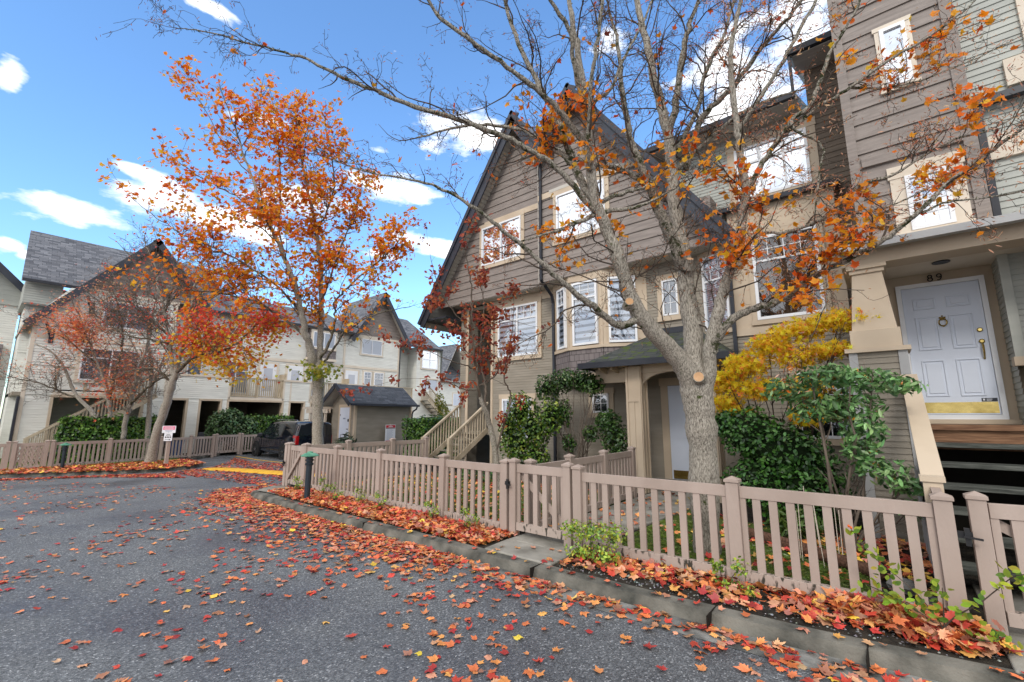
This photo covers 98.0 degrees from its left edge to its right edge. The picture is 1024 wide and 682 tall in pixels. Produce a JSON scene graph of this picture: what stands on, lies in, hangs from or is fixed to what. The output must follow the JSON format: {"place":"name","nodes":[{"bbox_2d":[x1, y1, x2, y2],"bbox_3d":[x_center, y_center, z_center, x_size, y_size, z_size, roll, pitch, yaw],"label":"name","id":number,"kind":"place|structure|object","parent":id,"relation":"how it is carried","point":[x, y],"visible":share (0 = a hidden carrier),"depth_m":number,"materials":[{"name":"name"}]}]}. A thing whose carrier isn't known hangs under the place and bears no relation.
{"place":"outdoors","nodes":[
{"label":"outdoors","id":0,"kind":"place"},
{"bbox_2d":[0,455,177,473],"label":"lawn","id":1,"kind":"structure","parent":0,"point":[113,462],"depth_m":18.49,"materials":[{"name":"green plant"}]},
{"bbox_2d":[21,374,157,462],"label":"wooden staircase","id":2,"kind":"structure","parent":1,"relation":"on","point":[56,424],"depth_m":19.63,"materials":[{"name":"brown wood"}]},
{"bbox_2d":[118,324,187,457],"bbox_3d":[-15.782,1.980,19.444,3.126,6.330,1.440,1,-10,-2],"label":"slim tree","id":3,"kind":"object","parent":1,"relation":"on","point":[148,421],"visible":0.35,"depth_m":19.44,"materials":[{"name":"brown wood"}]},
{"bbox_2d":[162,426,175,463],"bbox_3d":[-13.255,4.051,17.156,0.460,1.540,0.187,2,-10,-12],"label":"parking sign","id":4,"kind":"object","parent":1,"relation":"on","point":[168,431],"visible":0.82,"depth_m":17.14,"materials":[{"name":"metal"}]},
{"bbox_2d":[27,444,236,473],"bbox_3d":[-29.646,6.251,26.078,40.200,0.052,21.200,-8,-12,39],"label":"planting bed","id":5,"kind":"object","parent":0,"point":[189,457],"visible":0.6,"depth_m":20.93,"materials":[{"name":"soil"}]},
{"bbox_2d":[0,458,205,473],"bbox_3d":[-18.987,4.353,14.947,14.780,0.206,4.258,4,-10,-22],"label":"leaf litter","id":6,"kind":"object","parent":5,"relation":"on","point":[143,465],"visible":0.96,"depth_m":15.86,"materials":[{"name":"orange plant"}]},
{"bbox_2d":[0,268,209,439],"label":"japanese maple","id":7,"kind":"object","parent":5,"relation":"on","point":[76,324],"visible":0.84,"depth_m":18.49,"materials":[{"name":"red plant"}]},
{"bbox_2d":[53,413,165,463],"bbox_3d":[-17.025,4.152,18.906,1.217,2.162,3.571,-8,-12,39],"label":"clipped hedge","id":8,"kind":"object","parent":5,"relation":"on","point":[86,428],"visible":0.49,"depth_m":18.30,"materials":[{"name":"green plant"}]},
{"bbox_2d":[75,206,300,462],"bbox_3d":[-12.756,-0.411,17.702,9.646,10.684,4.583,-2,-10,13],"label":"maple tree","id":9,"kind":"object","parent":5,"relation":"on","point":[214,343],"visible":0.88,"depth_m":17.30,"materials":[{"name":"orange plant"}]},
{"bbox_2d":[203,408,258,452],"bbox_3d":[-14.727,4.673,23.399,1.538,2.333,2.527,-8,-12,39],"label":"rhododendron","id":10,"kind":"object","parent":5,"relation":"on","point":[231,421],"visible":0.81,"depth_m":23.09,"materials":[{"name":"green plant"}]},
{"bbox_2d":[242,413,294,452],"bbox_3d":[-13.852,5.207,25.276,1.034,2.206,2.792,-8,-12,39],"label":"clipped hedge","id":11,"kind":"object","parent":5,"relation":"on","point":[264,422],"visible":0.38,"depth_m":24.90,"materials":[{"name":"green plant"}]},
{"bbox_2d":[0,0,830,418],"label":"sky","id":12,"kind":"structure","parent":0,"point":[71,100],"materials":[{"name":"blue"}]},
{"bbox_2d":[0,452,853,681],"bbox_3d":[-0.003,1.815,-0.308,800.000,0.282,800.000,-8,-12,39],"label":"road","id":13,"kind":"structure","parent":0,"point":[288,638],"depth_m":3.91,"materials":[{"name":"grey asphalt"}]},
{"bbox_2d":[0,441,11,468],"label":"picket fence","id":14,"kind":"object","parent":13,"relation":"on","point":[5,455],"visible":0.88,"depth_m":15.44,"materials":[{"name":"paint"}]},
{"bbox_2d":[0,262,23,406],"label":"neighbour house","id":15,"kind":"structure","parent":13,"relation":"on","point":[11,285],"depth_m":21.98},
{"bbox_2d":[8,440,49,468],"bbox_3d":[-17.245,4.113,15.906,0.147,1.110,0.948,-7,-12,36],"label":"picket fence","id":16,"kind":"object","parent":13,"relation":"on","point":[42,459],"visible":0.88,"depth_m":15.88,"materials":[{"name":"paint"}]},
{"bbox_2d":[0,472,184,480],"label":"leaf litter","id":17,"kind":"object","parent":13,"relation":"on","point":[161,475],"visible":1,"depth_m":14.04,"materials":[{"name":"orange plant"}]},
{"bbox_2d":[47,438,157,466],"bbox_3d":[-16.148,4.436,17.799,0.195,1.110,3.500,-5,-11,26],"label":"picket fence","id":18,"kind":"object","parent":13,"relation":"on","point":[110,442],"visible":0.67,"depth_m":17.56,"materials":[{"name":"paint"}]},
{"bbox_2d":[0,453,219,476],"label":"kerb","id":19,"kind":"structure","parent":13,"relation":"on","point":[102,471],"depth_m":15.07,"materials":[{"name":"concrete"}]},
{"bbox_2d":[157,434,215,459],"bbox_3d":[-14.897,4.896,20.500,0.226,1.110,2.582,-3,-10,19],"label":"picket fence","id":20,"kind":"object","parent":13,"relation":"on","point":[191,439],"visible":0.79,"depth_m":20.49,"materials":[{"name":"paint"}]},
{"bbox_2d":[0,230,453,461],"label":"townhouse row","id":21,"kind":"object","parent":13,"relation":"on","point":[54,262],"visible":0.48,"depth_m":23.69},
{"bbox_2d":[73,344,144,384],"bbox_3d":[-18.964,1.139,21.034,0.085,1.758,2.380,-8,-12,39],"label":"window","id":22,"kind":"structure","parent":21,"relation":"in","point":[78,369],"depth_m":20.67,"materials":[{"name":"white glass"}]},
{"bbox_2d":[98,297,155,333],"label":"window","id":23,"kind":"structure","parent":21,"relation":"in","point":[144,328],"depth_m":21.66,"materials":[{"name":"white glass"}]},
{"bbox_2d":[183,357,204,374],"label":"window","id":24,"kind":"structure","parent":21,"relation":"in","point":[196,370],"depth_m":24.46,"materials":[{"name":"white glass"}]},
{"bbox_2d":[219,358,252,395],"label":"window","id":25,"kind":"structure","parent":21,"relation":"in","point":[222,371],"depth_m":26.09,"materials":[{"name":"white plastic"}]},
{"bbox_2d":[258,363,276,397],"bbox_3d":[-14.975,2.461,27.240,0.046,2.160,0.950,-8,-12,39],"label":"door","id":26,"kind":"structure","parent":21,"relation":"in","point":[269,373],"depth_m":27.27,"materials":[{"name":"white plastic"}]},
{"bbox_2d":[287,365,302,380],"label":"window","id":27,"kind":"structure","parent":21,"relation":"in","point":[295,369],"depth_m":28.56,"materials":[{"name":"white plastic"}]},
{"bbox_2d":[311,329,337,350],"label":"window","id":28,"kind":"structure","parent":21,"relation":"in","point":[314,332],"depth_m":30.08,"materials":[{"name":"white glass"}]},
{"bbox_2d":[345,370,357,383],"bbox_3d":[-11.392,3.186,31.482,0.046,2.160,0.950,-8,-12,39],"label":"door","id":29,"kind":"structure","parent":21,"relation":"in","point":[352,376],"depth_m":31.60,"materials":[{"name":"white plastic"}]},
{"bbox_2d":[362,370,372,384],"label":"window","id":30,"kind":"structure","parent":21,"relation":"in","point":[367,374],"depth_m":32.55,"materials":[{"name":"white glass"}]},
{"bbox_2d":[359,337,383,357],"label":"window","id":31,"kind":"structure","parent":21,"relation":"in","point":[374,348],"depth_m":33.10,"materials":[{"name":"white glass"}]},
{"bbox_2d":[372,371,384,385],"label":"window","id":32,"kind":"structure","parent":21,"relation":"in","point":[378,376],"depth_m":33.28,"materials":[{"name":"white glass"}]},
{"bbox_2d":[420,349,438,370],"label":"window","id":33,"kind":"structure","parent":21,"relation":"in","point":[430,361],"depth_m":37.26,"materials":[{"name":"white glass"}]},
{"bbox_2d":[214,433,241,455],"bbox_3d":[-14.275,5.176,22.357,0.161,1.080,1.375,-4,-10,21],"label":"picket fence","id":34,"kind":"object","parent":13,"relation":"on","point":[233,445],"depth_m":22.33,"materials":[{"name":"paint"}]},
{"bbox_2d":[203,484,281,501],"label":"leaf litter","id":35,"kind":"object","parent":13,"relation":"on","point":[242,490],"visible":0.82,"depth_m":10.06,"materials":[{"name":"red plant"}]},
{"bbox_2d":[165,458,325,485],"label":"leaf litter","id":36,"kind":"object","parent":13,"relation":"on","point":[239,461],"visible":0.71,"depth_m":14.73,"materials":[{"name":"plant"}]},
{"bbox_2d":[239,433,267,454],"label":"picket fence","id":37,"kind":"object","parent":13,"relation":"on","point":[242,445],"visible":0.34,"depth_m":23.24,"materials":[{"name":"paint"}]},
{"bbox_2d":[203,468,325,476],"bbox_3d":[-7.838,4.254,14.455,8.150,0.258,0.804,-6,-11,31],"label":"speed bump","id":38,"kind":"object","parent":13,"relation":"on","point":[260,471],"visible":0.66,"depth_m":14.88},
{"bbox_2d":[96,51,446,466],"bbox_3d":[-7.096,-2.673,14.264,10.036,13.497,4.784,1,-10,-6],"label":"maple tree","id":39,"kind":"object","parent":13,"relation":"on","point":[269,213],"visible":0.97,"depth_m":14.33,"materials":[{"name":"orange plant"}]},
{"bbox_2d":[252,419,331,459],"bbox_3d":[-11.034,4.878,22.211,5.220,1.901,2.400,-8,-12,39],"label":"parked van","id":40,"kind":"object","parent":13,"relation":"on","point":[274,437],"visible":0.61,"depth_m":20.99,"materials":[{"name":"paint"}]},
{"bbox_2d":[303,407,332,421],"bbox_3d":[-9.495,4.422,21.848,2.100,2.350,0.900,-8,-12,39],"label":"garden arbour","id":41,"kind":"object","parent":13,"relation":"on","point":[325,410],"visible":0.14,"depth_m":21.45,"materials":[{"name":"beige wood"}]},
{"bbox_2d":[439,344,460,416],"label":"distant house","id":42,"kind":"structure","parent":13,"relation":"on","point":[451,395],"depth_m":59.33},
{"bbox_2d":[421,402,488,470],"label":"wooden staircase","id":43,"kind":"structure","parent":13,"relation":"on","point":[448,442],"depth_m":14.36,"materials":[{"name":"brown wood"}]},
{"bbox_2d":[0,480,930,681],"bbox_3d":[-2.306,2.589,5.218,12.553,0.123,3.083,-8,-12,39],"label":"leaf litter","id":44,"kind":"object","parent":13,"relation":"on","point":[584,598],"visible":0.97,"depth_m":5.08,"materials":[{"name":"plant"}]},
{"bbox_2d":[247,503,937,681],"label":"gutter pan","id":45,"kind":"object","parent":13,"relation":"on","point":[809,660],"visible":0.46,"depth_m":3.60,"materials":[{"name":"grey concrete"}]},
{"bbox_2d":[250,469,1023,681],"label":"kerb","id":46,"kind":"structure","parent":13,"relation":"on","point":[931,666],"depth_m":3.67,"materials":[{"name":"concrete"}]},
{"bbox_2d":[303,505,869,675],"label":"kerb joints","id":47,"kind":"object","parent":46,"relation":"on","point":[708,618],"visible":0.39,"depth_m":3.63,"materials":[{"name":"grey concrete"}]},
{"bbox_2d":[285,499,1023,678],"bbox_3d":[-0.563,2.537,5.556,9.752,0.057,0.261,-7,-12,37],"label":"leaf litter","id":48,"kind":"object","parent":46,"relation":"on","point":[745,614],"visible":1,"depth_m":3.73,"materials":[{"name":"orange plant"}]},
{"bbox_2d":[417,0,1023,542],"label":"townhouse row","id":49,"kind":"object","parent":13,"relation":"on","point":[947,326],"visible":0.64,"depth_m":9.01,"materials":[{"name":"beige wood"}]},
{"bbox_2d":[478,210,524,270],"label":"window","id":50,"kind":"structure","parent":49,"relation":"in","point":[491,236],"depth_m":14.64,"materials":[{"name":"white glass"}]},
{"bbox_2d":[498,393,535,442],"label":"window","id":51,"kind":"structure","parent":49,"relation":"in","point":[503,398],"depth_m":14.20,"materials":[{"name":"white plastic"}]},
{"bbox_2d":[494,296,542,361],"bbox_3d":[0.176,-0.346,14.322,1.930,1.930,0.085,-8,-12,39],"label":"window","id":52,"kind":"structure","parent":49,"relation":"in","point":[526,311],"depth_m":14.20,"materials":[{"name":"white glass"}]},
{"bbox_2d":[556,287,566,349],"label":"window","id":53,"kind":"structure","parent":49,"relation":"in","point":[561,293],"depth_m":12.63,"materials":[{"name":"white glass"}]},
{"bbox_2d":[552,174,609,245],"bbox_3d":[1.890,-3.628,12.379,1.830,1.638,0.085,-8,-12,39],"label":"window","id":54,"kind":"structure","parent":49,"relation":"in","point":[567,195],"depth_m":12.53,"materials":[{"name":"white glass"}]},
{"bbox_2d":[571,279,598,345],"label":"window","id":55,"kind":"structure","parent":49,"relation":"in","point":[589,325],"depth_m":11.88,"materials":[{"name":"white glass"}]},
{"bbox_2d":[587,387,614,417],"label":"window","id":56,"kind":"structure","parent":49,"relation":"in","point":[606,398],"depth_m":11.76,"materials":[{"name":"white plastic"}]},
{"bbox_2d":[607,275,637,342],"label":"window","id":57,"kind":"structure","parent":49,"relation":"in","point":[630,335],"depth_m":11.44,"materials":[{"name":"white glass"}]},
{"bbox_2d":[655,272,680,321],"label":"window","id":58,"kind":"structure","parent":49,"relation":"in","point":[669,305],"depth_m":10.99,"materials":[{"name":"grey glass"}]},
{"bbox_2d":[667,385,688,479],"bbox_3d":[4.119,2.097,10.237,0.970,2.160,0.055,-8,-12,39],"label":"door","id":59,"kind":"structure","parent":49,"relation":"in","point":[679,442],"depth_m":10.39,"materials":[{"name":"white metal"}]},
{"bbox_2d":[701,252,730,330],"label":"window","id":60,"kind":"structure","parent":49,"relation":"in","point":[715,276],"depth_m":10.26,"materials":[{"name":"white glass"}]},
{"bbox_2d":[725,116,822,205],"bbox_3d":[5.750,-3.894,9.891,1.780,1.604,0.085,-8,-12,39],"label":"window","id":61,"kind":"structure","parent":49,"relation":"in","point":[754,159],"depth_m":9.72,"materials":[{"name":"white glass"}]},
{"bbox_2d":[745,218,832,325],"bbox_3d":[5.633,-1.390,9.139,1.420,2.015,0.085,-8,-12,39],"label":"window","id":62,"kind":"structure","parent":49,"relation":"in","point":[781,312],"depth_m":9.20,"materials":[{"name":"grey glass"}]},
{"bbox_2d":[788,363,858,445],"bbox_3d":[5.986,1.197,8.399,1.230,1.508,0.085,-8,-12,39],"label":"window","id":63,"kind":"structure","parent":49,"relation":"in","point":[833,437],"depth_m":8.33,"materials":[{"name":"white plastic"}]},
{"bbox_2d":[871,13,921,95],"bbox_3d":[5.813,-4.328,6.744,0.460,1.129,0.085,-8,-12,39],"label":"window","id":64,"kind":"structure","parent":49,"relation":"in","point":[881,34],"depth_m":6.75,"materials":[{"name":"white glass"}]},
{"bbox_2d":[886,150,975,234],"bbox_3d":[5.890,-2.015,6.284,0.810,1.174,0.085,-8,-12,39],"label":"window","id":65,"kind":"structure","parent":49,"relation":"in","point":[940,216],"depth_m":6.29,"materials":[{"name":"white glass"}]},
{"bbox_2d":[901,280,1001,414],"bbox_3d":[6.593,0.108,6.728,0.876,1.978,0.102,-8,-12,39],"label":"door","id":66,"kind":"structure","parent":49,"relation":"in","point":[947,335],"depth_m":6.72,"materials":[{"name":"white wood"}]},
{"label":"planting bed","id":67,"kind":"structure","parent":13,"relation":"on","visible":0},
{"bbox_2d":[323,383,419,453],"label":"garden shed","id":68,"kind":"structure","parent":67,"relation":"on","point":[364,417],"depth_m":21.10,"materials":[{"name":"beige wood"}]},
{"bbox_2d":[338,407,349,437],"bbox_3d":[-7.807,4.141,20.622,0.820,2.100,0.070,-8,-12,39],"label":"door","id":69,"kind":"structure","parent":68,"relation":"in","point":[344,412],"depth_m":20.70,"materials":[{"name":"white metal"}]},
{"bbox_2d":[385,424,395,452],"bbox_3d":[-5.847,4.705,21.293,0.067,1.460,0.560,-8,-12,39],"label":"notice sign","id":70,"kind":"object","parent":67,"relation":"on","point":[389,431],"visible":0.79,"depth_m":21.29,"materials":[{"name":"white metal"}]},
{"bbox_2d":[401,414,458,457],"bbox_3d":[-3.307,4.177,19.431,1.631,1.960,2.835,-8,-12,39],"label":"clipped hedge","id":71,"kind":"object","parent":67,"relation":"on","point":[417,428],"visible":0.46,"depth_m":18.66,"materials":[{"name":"green plant"}]},
{"bbox_2d":[420,386,453,416],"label":"wooden staircase","id":72,"kind":"structure","parent":67,"relation":"on","point":[430,400],"depth_m":34.89,"materials":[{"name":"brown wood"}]},
{"bbox_2d":[434,391,450,416],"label":"yellow shrub","id":73,"kind":"object","parent":67,"relation":"on","point":[441,407],"visible":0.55,"depth_m":21.86,"materials":[{"name":"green plant"}]},
{"bbox_2d":[317,474,625,520],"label":"lawn","id":74,"kind":"structure","parent":0,"point":[461,497],"depth_m":9.00,"materials":[{"name":"green plant"}]},
{"bbox_2d":[338,211,559,490],"bbox_3d":[-1.295,0.323,8.977,4.183,5.670,1.752,2,-10,-12],"label":"cherry tree","id":75,"kind":"object","parent":74,"relation":"on","point":[482,279],"visible":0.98,"depth_m":9.23,"materials":[{"name":"red plant"}]},
{"bbox_2d":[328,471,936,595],"bbox_3d":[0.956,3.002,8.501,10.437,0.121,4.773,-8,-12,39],"label":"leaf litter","id":76,"kind":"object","parent":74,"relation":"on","point":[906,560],"visible":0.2,"depth_m":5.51,"materials":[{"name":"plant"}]},
{"bbox_2d":[485,539,571,565],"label":"path","id":77,"kind":"structure","parent":0,"point":[526,551],"depth_m":5.28,"materials":[{"name":"concrete"}]},
{"bbox_2d":[509,527,603,553],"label":"path","id":78,"kind":"structure","parent":0,"point":[543,541],"depth_m":5.75,"materials":[{"name":"concrete"}]},
{"bbox_2d":[342,473,871,592],"bbox_3d":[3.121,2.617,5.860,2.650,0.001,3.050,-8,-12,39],"label":"lawn","id":79,"kind":"structure","parent":0,"point":[689,519],"depth_m":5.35,"materials":[{"name":"green plant"}]},
{"bbox_2d":[761,506,824,539],"bbox_3d":[3.677,2.366,5.866,0.788,0.624,0.580,-8,-12,39],"label":"ground fern","id":80,"kind":"object","parent":79,"relation":"on","point":[783,526],"visible":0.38,"depth_m":5.79,"materials":[{"name":"green plant"}]},
{"bbox_2d":[748,527,887,580],"bbox_3d":[3.399,2.456,5.281,0.162,0.148,1.849,3,-10,-17],"label":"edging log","id":81,"kind":"object","parent":79,"relation":"on","point":[863,567],"visible":0.26,"depth_m":4.96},
{"bbox_2d":[795,486,842,565],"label":"dry stalks","id":82,"kind":"object","parent":79,"relation":"on","point":[817,532],"visible":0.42,"depth_m":4.96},
{"bbox_2d":[759,357,928,552],"bbox_3d":[4.019,1.387,5.420,0.788,2.313,1.739,8,-12,-39],"label":"rhododendron","id":83,"kind":"object","parent":79,"relation":"on","point":[847,376],"visible":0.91,"depth_m":5.29,"materials":[{"name":"green plant"}]},
{"bbox_2d":[549,490,690,538],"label":"path","id":84,"kind":"structure","parent":0,"point":[675,507],"depth_m":7.56,"materials":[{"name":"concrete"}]},
{"bbox_2d":[269,462,1021,669],"bbox_3d":[31.553,4.233,14.983,51.300,0.030,55.830,-8,-12,39],"label":"planting bed","id":85,"kind":"object","parent":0,"point":[967,553],"visible":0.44,"depth_m":4.14,"materials":[{"name":"soil"}]},
{"bbox_2d":[301,451,318,498],"bbox_3d":[-3.944,2.634,8.622,0.336,0.975,0.336,-8,-12,39],"label":"bollard light","id":86,"kind":"object","parent":85,"relation":"on","point":[309,456],"visible":0.98,"depth_m":8.59,"materials":[{"name":"metal"}]},
{"bbox_2d":[282,436,428,485],"bbox_3d":[-4.045,3.264,12.276,0.139,1.110,4.369,-8,-12,39],"label":"picket fence","id":87,"kind":"object","parent":85,"relation":"on","point":[392,443],"visible":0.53,"depth_m":12.62,"materials":[{"name":"paint"}]},
{"bbox_2d":[267,485,517,545],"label":"leaf litter","id":88,"kind":"object","parent":85,"relation":"on","point":[411,519],"visible":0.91,"depth_m":6.90,"materials":[{"name":"orange plant"}]},
{"bbox_2d":[300,443,508,530],"bbox_3d":[-2.363,2.540,8.148,6.049,1.115,0.159,-8,-12,39],"label":"picket fence","id":89,"kind":"object","parent":85,"relation":"on","point":[380,464],"visible":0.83,"depth_m":7.55,"materials":[{"name":"paint"}]},
{"bbox_2d":[282,442,304,485],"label":"garden gate","id":90,"kind":"structure","parent":89,"relation":"attached to","point":[294,462],"depth_m":10.41,"materials":[{"name":"paint"}]},
{"bbox_2d":[505,458,574,546],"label":"garden gate","id":91,"kind":"structure","parent":89,"relation":"attached to","point":[518,472],"depth_m":5.88,"materials":[{"name":"paint"}]},
{"bbox_2d":[451,504,490,528],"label":"rose sprig","id":92,"kind":"object","parent":85,"relation":"on","point":[468,518],"visible":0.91,"depth_m":6.34,"materials":[{"name":"green plant"}]},
{"bbox_2d":[497,390,563,463],"bbox_3d":[0.442,2.387,11.301,1.832,2.287,0.917,-5,-11,30],"label":"leafy shrub","id":93,"kind":"object","parent":85,"relation":"on","point":[515,440],"visible":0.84,"depth_m":11.17,"materials":[{"name":"green plant"}]},
{"bbox_2d":[95,0,1023,556],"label":"maple tree","id":94,"kind":"object","parent":85,"relation":"on","point":[693,360],"visible":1,"depth_m":4.94,"materials":[{"name":"orange plant"}]},
{"bbox_2d":[535,367,607,465],"bbox_3d":[1.442,2.045,11.006,2.159,2.866,0.889,-8,-12,39],"label":"tall laurel","id":95,"kind":"object","parent":85,"relation":"on","point":[583,382],"visible":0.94,"depth_m":10.98,"materials":[{"name":"green plant"}]},
{"bbox_2d":[524,446,636,532],"bbox_3d":[1.356,2.461,7.654,0.147,1.110,3.674,-7,-12,38],"label":"picket fence","id":96,"kind":"object","parent":85,"relation":"on","point":[605,465],"visible":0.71,"depth_m":7.83,"materials":[{"name":"paint"}]},
{"bbox_2d":[560,510,629,566],"bbox_3d":[0.943,2.321,4.997,0.816,0.789,0.609,-1,-10,9],"label":"rose bush","id":97,"kind":"object","parent":85,"relation":"on","point":[602,554],"visible":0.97,"depth_m":4.93,"materials":[{"name":"green plant"}]},
{"bbox_2d":[595,408,627,471],"bbox_3d":[2.274,2.425,10.041,0.865,1.798,0.686,-8,-12,39],"label":"evergreen","id":98,"kind":"object","parent":85,"relation":"on","point":[612,433],"visible":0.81,"depth_m":9.98,"materials":[{"name":"green plant"}]},
{"bbox_2d":[710,556,759,596],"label":"rose bush","id":99,"kind":"object","parent":85,"relation":"on","point":[715,567],"visible":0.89,"depth_m":4.13,"materials":[{"name":"green plant"}]},
{"bbox_2d":[571,464,969,612],"bbox_3d":[2.137,1.927,4.500,3.464,1.110,0.144,-7,-12,38],"label":"picket fence","id":100,"kind":"object","parent":85,"relation":"on","point":[938,512],"visible":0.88,"depth_m":4.21,"materials":[{"name":"paint"}]},
{"bbox_2d":[559,546,1004,661],"bbox_3d":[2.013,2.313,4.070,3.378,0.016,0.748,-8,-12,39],"label":"fallen leaves","id":101,"kind":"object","parent":85,"relation":"on","point":[996,655],"depth_m":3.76,"materials":[{"name":"orange plant"}]},
{"bbox_2d":[715,401,857,533],"bbox_3d":[3.965,1.867,6.693,1.926,1.924,0.988,-8,-12,39],"label":"camellia","id":102,"kind":"object","parent":85,"relation":"on","point":[782,458],"visible":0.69,"depth_m":6.49,"materials":[{"name":"green plant"}]},
{"bbox_2d":[713,306,882,517],"bbox_3d":[4.281,1.136,6.935,2.679,3.306,1.185,-8,-12,39],"label":"japanese maple","id":103,"kind":"object","parent":85,"relation":"on","point":[746,363],"visible":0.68,"depth_m":7.06,"materials":[{"name":"yellow plant"}]},
{"bbox_2d":[886,577,915,595],"bbox_3d":[3.630,2.261,4.123,0.261,0.110,0.218,-8,-12,39],"label":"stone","id":104,"kind":"object","parent":85,"relation":"on","point":[910,583],"visible":0.49,"depth_m":4.07,"materials":[{"name":"grey stone"}]},
{"bbox_2d":[830,587,1023,657],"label":"leaf litter","id":105,"kind":"object","parent":85,"relation":"on","point":[860,607],"visible":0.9,"depth_m":3.28,"materials":[{"name":"orange plant"}]},
{"bbox_2d":[845,524,1023,649],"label":"rose bush","id":106,"kind":"object","parent":85,"relation":"on","point":[891,597],"visible":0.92,"depth_m":3.20,"materials":[{"name":"green plant"}]},
{"bbox_2d":[900,374,1023,581],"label":"wooden steps","id":107,"kind":"structure","parent":85,"relation":"on","point":[957,459],"depth_m":5.41,"materials":[{"name":"brown wood"}]},
{"bbox_2d":[957,491,1023,635],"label":"garden gate","id":108,"kind":"structure","parent":85,"relation":"on","point":[987,526],"depth_m":3.37,"materials":[{"name":"paint"}]},
{"bbox_2d":[972,584,1023,674],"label":"path","id":109,"kind":"structure","parent":0,"point":[1016,660],"depth_m":3.27,"materials":[{"name":"concrete"}]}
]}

